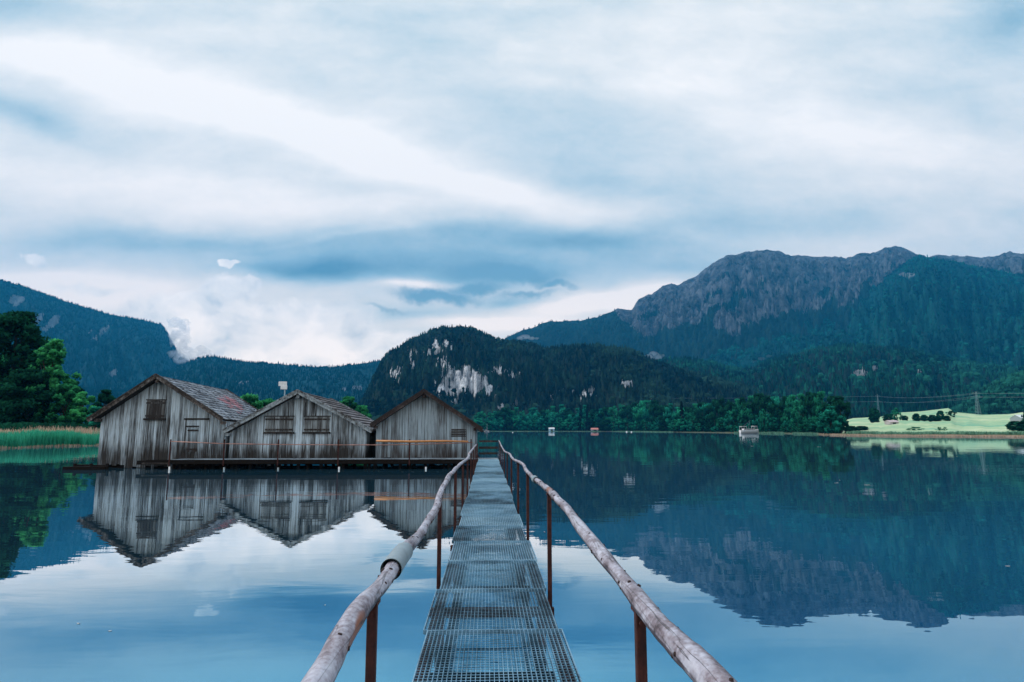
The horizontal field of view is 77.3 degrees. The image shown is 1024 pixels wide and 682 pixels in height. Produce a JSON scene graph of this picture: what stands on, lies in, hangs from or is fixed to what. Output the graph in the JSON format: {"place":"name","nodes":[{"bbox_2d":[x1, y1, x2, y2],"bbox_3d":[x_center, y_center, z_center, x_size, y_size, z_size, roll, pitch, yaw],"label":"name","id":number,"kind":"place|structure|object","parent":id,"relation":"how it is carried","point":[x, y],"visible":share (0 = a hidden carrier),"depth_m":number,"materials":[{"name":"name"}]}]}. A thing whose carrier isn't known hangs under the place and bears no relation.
{"place":"outdoors","nodes":[
{"label":"outdoors","id":0,"kind":"place"},
{"bbox_2d":[0,281,186,414],"bbox_3d":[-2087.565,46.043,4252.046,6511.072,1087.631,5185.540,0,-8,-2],"label":"mountain","id":1,"kind":"structure","parent":0,"point":[17,300],"depth_m":3527.61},
{"bbox_2d":[0,279,188,413],"bbox_3d":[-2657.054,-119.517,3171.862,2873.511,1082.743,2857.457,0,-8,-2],"label":"forest","id":2,"kind":"object","parent":1,"relation":"on","point":[94,310],"visible":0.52,"depth_m":3722.56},
{"bbox_2d":[84,357,378,407],"bbox_3d":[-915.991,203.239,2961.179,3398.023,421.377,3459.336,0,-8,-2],"label":"hill","id":3,"kind":"structure","parent":0,"point":[316,387],"depth_m":2600.85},
{"bbox_2d":[78,354,381,423],"bbox_3d":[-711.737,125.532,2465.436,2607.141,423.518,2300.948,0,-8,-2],"label":"forest","id":4,"kind":"object","parent":3,"relation":"on","point":[226,363],"visible":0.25,"depth_m":2651.54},
{"bbox_2d":[0,431,1023,681],"bbox_3d":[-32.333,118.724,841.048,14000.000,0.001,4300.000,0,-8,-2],"label":"water","id":5,"kind":"structure","parent":0,"point":[752,557],"depth_m":9.96,"materials":[{"name":"liquid"}]},
{"bbox_2d":[0,444,98,448],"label":"dry reeds","id":6,"kind":"object","parent":5,"relation":"in","point":[49,446],"visible":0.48,"depth_m":76.95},
{"bbox_2d":[0,428,99,447],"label":"reed bed","id":7,"kind":"object","parent":5,"relation":"in","point":[30,437],"visible":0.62,"depth_m":77.97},
{"bbox_2d":[62,463,108,469],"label":"mooring beams","id":8,"kind":"structure","parent":5,"relation":"in","point":[91,466],"depth_m":32.40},
{"bbox_2d":[86,373,258,467],"bbox_3d":[-18.920,5.657,38.067,7.130,6.662,9.315,0,-8,-2],"label":"boathouse","id":9,"kind":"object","parent":5,"relation":"in","point":[150,417],"visible":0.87,"depth_m":34.16,"materials":[{"name":"grey wood"}]},
{"bbox_2d":[186,428,198,451],"bbox_3d":[-17.026,5.252,34.112,0.563,1.269,0.066,0,-8,-2],"label":"door","id":10,"kind":"structure","parent":9,"relation":"in","point":[192,432],"depth_m":34.11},
{"bbox_2d":[222,389,375,466],"bbox_3d":[-11.601,6.024,37.843,8.035,5.872,7.615,0,-8,-2],"label":"boathouse","id":11,"kind":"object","parent":5,"relation":"in","point":[297,416],"visible":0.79,"depth_m":34.77,"materials":[{"name":"grey wood"}]},
{"bbox_2d":[137,439,497,469],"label":"jetty","id":12,"kind":"object","parent":5,"relation":"in","point":[210,462],"visible":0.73,"depth_m":32.78,"materials":[{"name":"brown wood"}]},
{"bbox_2d":[370,389,483,466],"bbox_3d":[-4.763,6.046,38.128,6.168,5.907,7.565,0,-8,-2],"label":"boathouse","id":13,"kind":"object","parent":5,"relation":"in","point":[423,414],"visible":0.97,"depth_m":35.04,"materials":[{"name":"grey wood"}]},
{"bbox_2d":[301,440,736,681],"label":"footbridge","id":14,"kind":"object","parent":5,"relation":"in","point":[693,660],"visible":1,"depth_m":4.79,"materials":[{"name":"metal"}]},
{"bbox_2d":[739,421,758,432],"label":"excursion boat","id":15,"kind":"object","parent":5,"relation":"on","point":[748,430],"visible":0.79,"depth_m":362.63,"materials":[{"name":"white paint"}]},
{"bbox_2d":[817,433,1023,436],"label":"shore reeds","id":16,"kind":"object","parent":5,"relation":"on","point":[957,435],"visible":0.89,"depth_m":197.90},
{"bbox_2d":[0,0,1023,366],"label":"sky","id":17,"kind":"structure","parent":0,"point":[317,183],"materials":[{"name":"white"}]},
{"bbox_2d":[371,327,752,428],"bbox_3d":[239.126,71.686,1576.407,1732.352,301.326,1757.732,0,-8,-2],"label":"hill","id":18,"kind":"structure","parent":0,"point":[471,378],"depth_m":1191.38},
{"bbox_2d":[357,324,881,420],"bbox_3d":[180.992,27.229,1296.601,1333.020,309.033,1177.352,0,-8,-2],"label":"forest","id":19,"kind":"object","parent":18,"relation":"on","point":[696,379],"visible":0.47,"depth_m":1202.16,"materials":[{"name":"green plant"}]},
{"bbox_2d":[561,419,570,430],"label":"broadleaf tree","id":20,"kind":"object","parent":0,"point":[565,423],"visible":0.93,"depth_m":783.06,"materials":[{"name":"green plant"}]},
{"bbox_2d":[508,246,1023,360],"bbox_3d":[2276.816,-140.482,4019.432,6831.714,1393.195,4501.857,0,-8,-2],"label":"mountain","id":21,"kind":"structure","parent":0,"point":[784,285],"depth_m":3998.84,"materials":[{"name":"stone"}]},
{"bbox_2d":[505,259,1023,359],"bbox_3d":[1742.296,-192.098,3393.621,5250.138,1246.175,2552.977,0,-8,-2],"label":"forest","id":22,"kind":"object","parent":21,"relation":"on","point":[583,326],"visible":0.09,"depth_m":4045.56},
{"bbox_2d":[576,431,1006,435],"bbox_3d":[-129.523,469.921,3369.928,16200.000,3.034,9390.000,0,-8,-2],"label":"ground","id":23,"kind":"structure","parent":0,"point":[819,433],"depth_m":258.64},
{"bbox_2d":[0,310,52,415],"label":"broadleaf tree","id":24,"kind":"object","parent":23,"relation":"on","point":[20,330],"visible":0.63,"depth_m":117.57,"materials":[{"name":"green plant"}]},
{"bbox_2d":[0,368,58,423],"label":"broadleaf tree","id":25,"kind":"object","parent":23,"relation":"on","point":[14,400],"visible":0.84,"depth_m":110.84,"materials":[{"name":"green plant"}]},
{"bbox_2d":[0,421,99,431],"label":"undergrowth","id":26,"kind":"object","parent":23,"relation":"on","point":[22,425],"visible":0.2,"depth_m":103.02,"materials":[{"name":"green plant"}]},
{"bbox_2d":[0,424,99,434],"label":"dry grass","id":27,"kind":"structure","parent":23,"relation":"on","point":[89,431],"depth_m":94.59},
{"bbox_2d":[24,338,81,422],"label":"broadleaf tree","id":28,"kind":"object","parent":23,"relation":"on","point":[54,350],"visible":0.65,"depth_m":114.37,"materials":[{"name":"green plant"}]},
{"bbox_2d":[43,383,81,423],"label":"broadleaf tree","id":29,"kind":"object","parent":23,"relation":"on","point":[66,392],"visible":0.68,"depth_m":111.76,"materials":[{"name":"green plant"}]},
{"bbox_2d":[69,391,96,424],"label":"broadleaf tree","id":30,"kind":"object","parent":23,"relation":"on","point":[80,399],"visible":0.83,"depth_m":107.98,"materials":[{"name":"green plant"}]},
{"bbox_2d":[86,406,101,430],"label":"shrub","id":31,"kind":"object","parent":23,"relation":"on","point":[92,424],"visible":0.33,"depth_m":104.45,"materials":[{"name":"teal plant"}]},
{"bbox_2d":[89,389,115,406],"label":"broadleaf tree","id":32,"kind":"object","parent":23,"relation":"on","point":[105,397],"visible":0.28,"depth_m":160.00,"materials":[{"name":"green plant"}]},
{"bbox_2d":[240,393,262,408],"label":"broadleaf tree","id":33,"kind":"object","parent":23,"relation":"on","point":[253,399],"visible":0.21,"depth_m":136.95,"materials":[{"name":"green plant"}]},
{"bbox_2d":[339,396,360,412],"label":"broadleaf tree","id":34,"kind":"object","parent":23,"relation":"on","point":[348,401],"visible":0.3,"depth_m":156.67,"materials":[{"name":"green plant"}]},
{"bbox_2d":[359,405,371,417],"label":"broadleaf tree","id":35,"kind":"object","parent":23,"relation":"on","point":[363,409],"visible":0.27,"depth_m":161.56,"materials":[{"name":"green plant"}]},
{"bbox_2d":[493,418,504,430],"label":"broadleaf tree","id":36,"kind":"object","parent":23,"relation":"on","point":[500,424],"visible":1,"depth_m":805.73,"materials":[{"name":"green plant"}]},
{"bbox_2d":[495,407,512,430],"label":"broadleaf tree","id":37,"kind":"object","parent":23,"relation":"on","point":[503,412],"visible":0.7,"depth_m":821.88,"materials":[{"name":"green plant"}]},
{"bbox_2d":[504,417,512,430],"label":"broadleaf tree","id":38,"kind":"object","parent":23,"relation":"on","point":[508,421],"visible":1,"depth_m":802.73,"materials":[{"name":"green plant"}]},
{"bbox_2d":[515,416,523,430],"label":"broadleaf tree","id":39,"kind":"object","parent":23,"relation":"on","point":[521,422],"visible":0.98,"depth_m":804.14,"materials":[{"name":"green plant"}]},
{"bbox_2d":[523,418,533,430],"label":"broadleaf tree","id":40,"kind":"object","parent":23,"relation":"on","point":[528,424],"visible":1,"depth_m":801.97,"materials":[{"name":"green plant"}]},
{"bbox_2d":[524,407,541,430],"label":"broadleaf tree","id":41,"kind":"object","parent":23,"relation":"on","point":[534,411],"visible":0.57,"depth_m":827.80,"materials":[{"name":"green plant"}]},
{"bbox_2d":[535,416,546,430],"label":"broadleaf tree","id":42,"kind":"object","parent":23,"relation":"on","point":[539,423],"visible":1,"depth_m":801.79,"materials":[{"name":"green plant"}]},
{"bbox_2d":[544,406,555,430],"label":"broadleaf tree","id":43,"kind":"object","parent":23,"relation":"on","point":[552,408],"visible":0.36,"depth_m":824.06,"materials":[{"name":"green plant"}]},
{"bbox_2d":[552,417,562,430],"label":"broadleaf tree","id":44,"kind":"object","parent":23,"relation":"on","point":[559,427],"visible":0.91,"depth_m":792.62,"materials":[{"name":"green plant"}]},
{"bbox_2d":[548,404,567,430],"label":"broadleaf tree","id":45,"kind":"object","parent":23,"relation":"on","point":[557,414],"visible":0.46,"depth_m":808.72,"materials":[{"name":"green plant"}]},
{"bbox_2d":[560,408,575,430],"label":"broadleaf tree","id":46,"kind":"object","parent":23,"relation":"on","point":[568,411],"visible":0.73,"depth_m":797.21,"materials":[{"name":"green plant"}]},
{"bbox_2d":[578,405,583,430],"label":"conifer tree","id":47,"kind":"object","parent":23,"relation":"on","point":[580,428],"visible":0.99,"depth_m":761.18,"materials":[{"name":"green plant"}]},
{"bbox_2d":[576,405,593,430],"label":"broadleaf tree","id":48,"kind":"object","parent":23,"relation":"on","point":[583,413],"visible":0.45,"depth_m":768.49,"materials":[{"name":"green plant"}]},
{"bbox_2d":[585,417,594,430],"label":"broadleaf tree","id":49,"kind":"object","parent":23,"relation":"on","point":[591,425],"visible":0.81,"depth_m":750.77,"materials":[{"name":"green plant"}]},
{"bbox_2d":[596,407,615,430],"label":"broadleaf tree","id":50,"kind":"object","parent":23,"relation":"on","point":[605,409],"visible":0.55,"depth_m":753.57,"materials":[{"name":"green plant"}]},
{"bbox_2d":[602,419,610,430],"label":"broadleaf tree","id":51,"kind":"object","parent":23,"relation":"on","point":[604,423],"visible":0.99,"depth_m":724.54,"materials":[{"name":"green plant"}]},
{"bbox_2d":[605,406,618,430],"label":"broadleaf tree","id":52,"kind":"object","parent":23,"relation":"on","point":[611,409],"visible":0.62,"depth_m":740.16,"materials":[{"name":"green plant"}]},
{"bbox_2d":[617,406,634,430],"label":"broadleaf tree","id":53,"kind":"object","parent":23,"relation":"on","point":[622,415],"visible":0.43,"depth_m":715.31,"materials":[{"name":"green plant"}]},
{"bbox_2d":[626,402,639,430],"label":"broadleaf tree","id":54,"kind":"object","parent":23,"relation":"on","point":[632,405],"visible":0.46,"depth_m":695.12,"materials":[{"name":"green plant"}]},
{"bbox_2d":[632,400,648,430],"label":"broadleaf tree","id":55,"kind":"object","parent":23,"relation":"on","point":[642,406],"visible":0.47,"depth_m":662.23,"materials":[{"name":"green plant"}]},
{"bbox_2d":[634,402,646,430],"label":"broadleaf tree","id":56,"kind":"object","parent":23,"relation":"on","point":[640,424],"visible":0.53,"depth_m":660.46,"materials":[{"name":"green plant"}]},
{"bbox_2d":[642,400,651,430],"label":"broadleaf tree","id":57,"kind":"object","parent":23,"relation":"on","point":[645,415],"visible":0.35,"depth_m":645.30,"materials":[{"name":"green plant"}]},
{"bbox_2d":[470,407,834,432],"bbox_3d":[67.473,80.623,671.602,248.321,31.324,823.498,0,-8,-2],"label":"wood","id":58,"kind":"object","parent":23,"relation":"on","point":[634,424],"visible":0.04,"depth_m":792.88,"materials":[{"name":"green plant"}]},
{"bbox_2d":[647,400,662,430],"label":"broadleaf tree","id":59,"kind":"object","parent":23,"relation":"on","point":[653,406],"visible":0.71,"depth_m":619.26,"materials":[{"name":"green plant"}]},
{"bbox_2d":[658,416,668,431],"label":"broadleaf tree","id":60,"kind":"object","parent":23,"relation":"on","point":[662,422],"visible":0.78,"depth_m":572.93,"materials":[{"name":"green plant"}]},
{"bbox_2d":[654,405,674,430],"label":"broadleaf tree","id":61,"kind":"object","parent":23,"relation":"on","point":[662,408],"visible":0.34,"depth_m":588.87,"materials":[{"name":"green plant"}]},
{"bbox_2d":[663,403,678,430],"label":"broadleaf tree","id":62,"kind":"object","parent":23,"relation":"on","point":[667,414],"visible":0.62,"depth_m":570.10,"materials":[{"name":"green plant"}]},
{"bbox_2d":[671,407,685,431],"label":"broadleaf tree","id":63,"kind":"object","parent":23,"relation":"on","point":[675,416],"visible":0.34,"depth_m":543.06,"materials":[{"name":"green plant"}]},
{"bbox_2d":[675,419,687,431],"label":"broadleaf tree","id":64,"kind":"object","parent":23,"relation":"on","point":[681,423],"visible":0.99,"depth_m":514.74,"materials":[{"name":"green plant"}]},
{"bbox_2d":[678,401,685,431],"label":"conifer tree","id":65,"kind":"object","parent":23,"relation":"on","point":[681,411],"visible":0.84,"depth_m":518.59,"materials":[{"name":"green plant"}]},
{"bbox_2d":[686,403,700,431],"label":"broadleaf tree","id":66,"kind":"object","parent":23,"relation":"on","point":[695,406],"visible":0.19,"depth_m":530.10,"materials":[{"name":"green plant"}]},
{"bbox_2d":[571,431,818,434],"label":"shore grass","id":67,"kind":"structure","parent":23,"relation":"on","point":[734,432],"depth_m":361.98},
{"bbox_2d":[691,415,705,431],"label":"broadleaf tree","id":68,"kind":"object","parent":23,"relation":"on","point":[698,418],"visible":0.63,"depth_m":493.43,"materials":[{"name":"green plant"}]},
{"bbox_2d":[692,402,706,431],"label":"broadleaf tree","id":69,"kind":"object","parent":23,"relation":"on","point":[697,412],"visible":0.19,"depth_m":519.68,"materials":[{"name":"green plant"}]},
{"bbox_2d":[699,403,714,431],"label":"broadleaf tree","id":70,"kind":"object","parent":23,"relation":"on","point":[702,409],"visible":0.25,"depth_m":501.67,"materials":[{"name":"green plant"}]},
{"bbox_2d":[705,399,719,431],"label":"broadleaf tree","id":71,"kind":"object","parent":23,"relation":"on","point":[713,404],"visible":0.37,"depth_m":489.58,"materials":[{"name":"green plant"}]},
{"bbox_2d":[715,398,728,431],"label":"broadleaf tree","id":72,"kind":"object","parent":23,"relation":"on","point":[721,405],"visible":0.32,"depth_m":468.49,"materials":[{"name":"green plant"}]},
{"bbox_2d":[718,402,736,431],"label":"broadleaf tree","id":73,"kind":"object","parent":23,"relation":"on","point":[729,406],"visible":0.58,"depth_m":456.81,"materials":[{"name":"green plant"}]},
{"bbox_2d":[723,411,733,431],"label":"broadleaf tree","id":74,"kind":"object","parent":23,"relation":"on","point":[727,419],"visible":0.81,"depth_m":432.56,"materials":[{"name":"green plant"}]},
{"bbox_2d":[729,399,742,428],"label":"broadleaf tree","id":75,"kind":"object","parent":23,"relation":"on","point":[737,409],"visible":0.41,"depth_m":438.63,"materials":[{"name":"green plant"}]},
{"bbox_2d":[736,397,749,431],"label":"broadleaf tree","id":76,"kind":"object","parent":23,"relation":"on","point":[742,400],"visible":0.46,"depth_m":437.31,"materials":[{"name":"green plant"}]},
{"bbox_2d":[741,416,752,428],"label":"broadleaf tree","id":77,"kind":"object","parent":23,"relation":"on","point":[746,420],"visible":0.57,"depth_m":405.23,"materials":[{"name":"green plant"}]},
{"bbox_2d":[740,395,759,428],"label":"broadleaf tree","id":78,"kind":"object","parent":23,"relation":"on","point":[747,410],"visible":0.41,"depth_m":419.48,"materials":[{"name":"green plant"}]},
{"bbox_2d":[745,393,764,428],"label":"broadleaf tree","id":79,"kind":"object","parent":23,"relation":"on","point":[756,402],"visible":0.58,"depth_m":414.66,"materials":[{"name":"green plant"}]},
{"bbox_2d":[758,409,768,431],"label":"broadleaf tree","id":80,"kind":"object","parent":23,"relation":"on","point":[760,418],"visible":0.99,"depth_m":370.82,"materials":[{"name":"green plant"}]},
{"bbox_2d":[758,395,778,431],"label":"broadleaf tree","id":81,"kind":"object","parent":23,"relation":"on","point":[765,400],"visible":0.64,"depth_m":388.44,"materials":[{"name":"green plant"}]},
{"bbox_2d":[767,396,780,431],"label":"broadleaf tree","id":82,"kind":"object","parent":23,"relation":"on","point":[776,400],"visible":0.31,"depth_m":385.22,"materials":[{"name":"green plant"}]},
{"bbox_2d":[777,411,783,431],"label":"broadleaf tree","id":83,"kind":"object","parent":23,"relation":"on","point":[779,418],"visible":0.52,"depth_m":352.88,"materials":[{"name":"green plant"}]},
{"bbox_2d":[774,396,790,422],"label":"broadleaf tree","id":84,"kind":"object","parent":23,"relation":"on","point":[782,404],"visible":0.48,"depth_m":366.91,"materials":[{"name":"green plant"}]},
{"bbox_2d":[780,409,789,432],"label":"broadleaf tree","id":85,"kind":"object","parent":23,"relation":"on","point":[786,417],"visible":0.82,"depth_m":348.53,"materials":[{"name":"green plant"}]},
{"bbox_2d":[783,394,800,431],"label":"broadleaf tree","id":86,"kind":"object","parent":23,"relation":"on","point":[788,403],"visible":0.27,"depth_m":357.02,"materials":[{"name":"green plant"}]},
{"bbox_2d":[789,412,802,431],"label":"broadleaf tree","id":87,"kind":"object","parent":23,"relation":"on","point":[797,418],"visible":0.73,"depth_m":335.75,"materials":[{"name":"green plant"}]},
{"bbox_2d":[787,393,807,429],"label":"broadleaf tree","id":88,"kind":"object","parent":23,"relation":"on","point":[791,411],"visible":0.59,"depth_m":340.05,"materials":[{"name":"green plant"}]},
{"bbox_2d":[800,392,810,418],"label":"broadleaf tree","id":89,"kind":"object","parent":23,"relation":"on","point":[807,394],"visible":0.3,"depth_m":337.46,"materials":[{"name":"green plant"}]},
{"bbox_2d":[802,418,813,431],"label":"broadleaf tree","id":90,"kind":"object","parent":23,"relation":"on","point":[807,424],"visible":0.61,"depth_m":309.88,"materials":[{"name":"green plant"}]},
{"bbox_2d":[804,392,817,417],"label":"broadleaf tree","id":91,"kind":"object","parent":23,"relation":"on","point":[808,404],"visible":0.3,"depth_m":312.68,"materials":[{"name":"green plant"}]},
{"bbox_2d":[810,391,829,432],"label":"broadleaf tree","id":92,"kind":"object","parent":23,"relation":"on","point":[817,403],"visible":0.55,"depth_m":285.51,"materials":[{"name":"green plant"}]},
{"bbox_2d":[814,406,846,433],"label":"broadleaf tree","id":93,"kind":"object","parent":23,"relation":"on","point":[828,416],"visible":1,"depth_m":244.97,"materials":[{"name":"green plant"}]},
{"bbox_2d":[821,396,842,432],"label":"broadleaf tree","id":94,"kind":"object","parent":23,"relation":"on","point":[830,400],"visible":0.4,"depth_m":266.14,"materials":[{"name":"green plant"}]},
{"bbox_2d":[846,430,1023,434],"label":"meadow edge","id":95,"kind":"object","parent":23,"relation":"on","point":[952,432],"visible":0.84,"depth_m":203.85,"materials":[{"name":"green plant"}]},
{"bbox_2d":[661,345,1019,414],"bbox_3d":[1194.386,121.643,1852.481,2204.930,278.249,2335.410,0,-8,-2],"label":"hill","id":96,"kind":"structure","parent":0,"point":[847,372],"depth_m":1424.98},
{"bbox_2d":[654,341,1023,415],"bbox_3d":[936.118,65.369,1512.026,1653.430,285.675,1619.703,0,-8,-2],"label":"forest","id":97,"kind":"object","parent":96,"relation":"on","point":[926,359],"visible":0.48,"depth_m":1472.73,"materials":[{"name":"green plant"}]},
{"bbox_2d":[711,256,1023,367],"bbox_3d":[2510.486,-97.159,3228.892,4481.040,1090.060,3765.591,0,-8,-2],"label":"mountain","id":98,"kind":"structure","parent":0,"point":[941,320],"depth_m":2881.31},
{"bbox_2d":[704,254,1023,367],"bbox_3d":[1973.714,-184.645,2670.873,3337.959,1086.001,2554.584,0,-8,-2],"label":"forest","id":99,"kind":"object","parent":98,"relation":"on","point":[931,266],"visible":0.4,"depth_m":2924.99,"materials":[{"name":"green plant"}]},
{"bbox_2d":[842,408,1022,432],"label":"meadow","id":100,"kind":"structure","parent":0,"point":[959,422],"depth_m":349.32,"materials":[{"name":"green plant"}]},
{"bbox_2d":[830,395,850,432],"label":"broadleaf tree","id":101,"kind":"object","parent":100,"relation":"on","point":[839,404],"visible":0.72,"depth_m":262.24,"materials":[{"name":"green plant"}]},
{"bbox_2d":[868,407,879,422],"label":"broadleaf tree","id":102,"kind":"object","parent":100,"relation":"on","point":[872,416],"visible":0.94,"depth_m":430.25,"materials":[{"name":"green plant"}]},
{"bbox_2d":[891,408,902,420],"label":"broadleaf tree","id":103,"kind":"object","parent":100,"relation":"on","point":[895,412],"visible":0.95,"depth_m":391.87,"materials":[{"name":"green plant"}]},
{"bbox_2d":[1005,421,1018,430],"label":"bush","id":104,"kind":"object","parent":100,"relation":"on","point":[1011,425],"visible":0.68,"depth_m":249.63,"materials":[{"name":"green plant"}]},
{"bbox_2d":[1015,420,1023,430],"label":"bush","id":105,"kind":"object","parent":100,"relation":"on","point":[1019,426],"visible":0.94,"depth_m":240.69,"materials":[{"name":"green plant"}]},
{"bbox_3d":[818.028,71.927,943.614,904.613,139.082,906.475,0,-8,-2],"label":"hill","id":106,"kind":"structure","parent":0,"visible":0},
{"bbox_2d":[950,370,1023,414],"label":"forest","id":107,"kind":"object","parent":106,"relation":"on","point":[989,403],"visible":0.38,"depth_m":815.18,"materials":[{"name":"green plant"}]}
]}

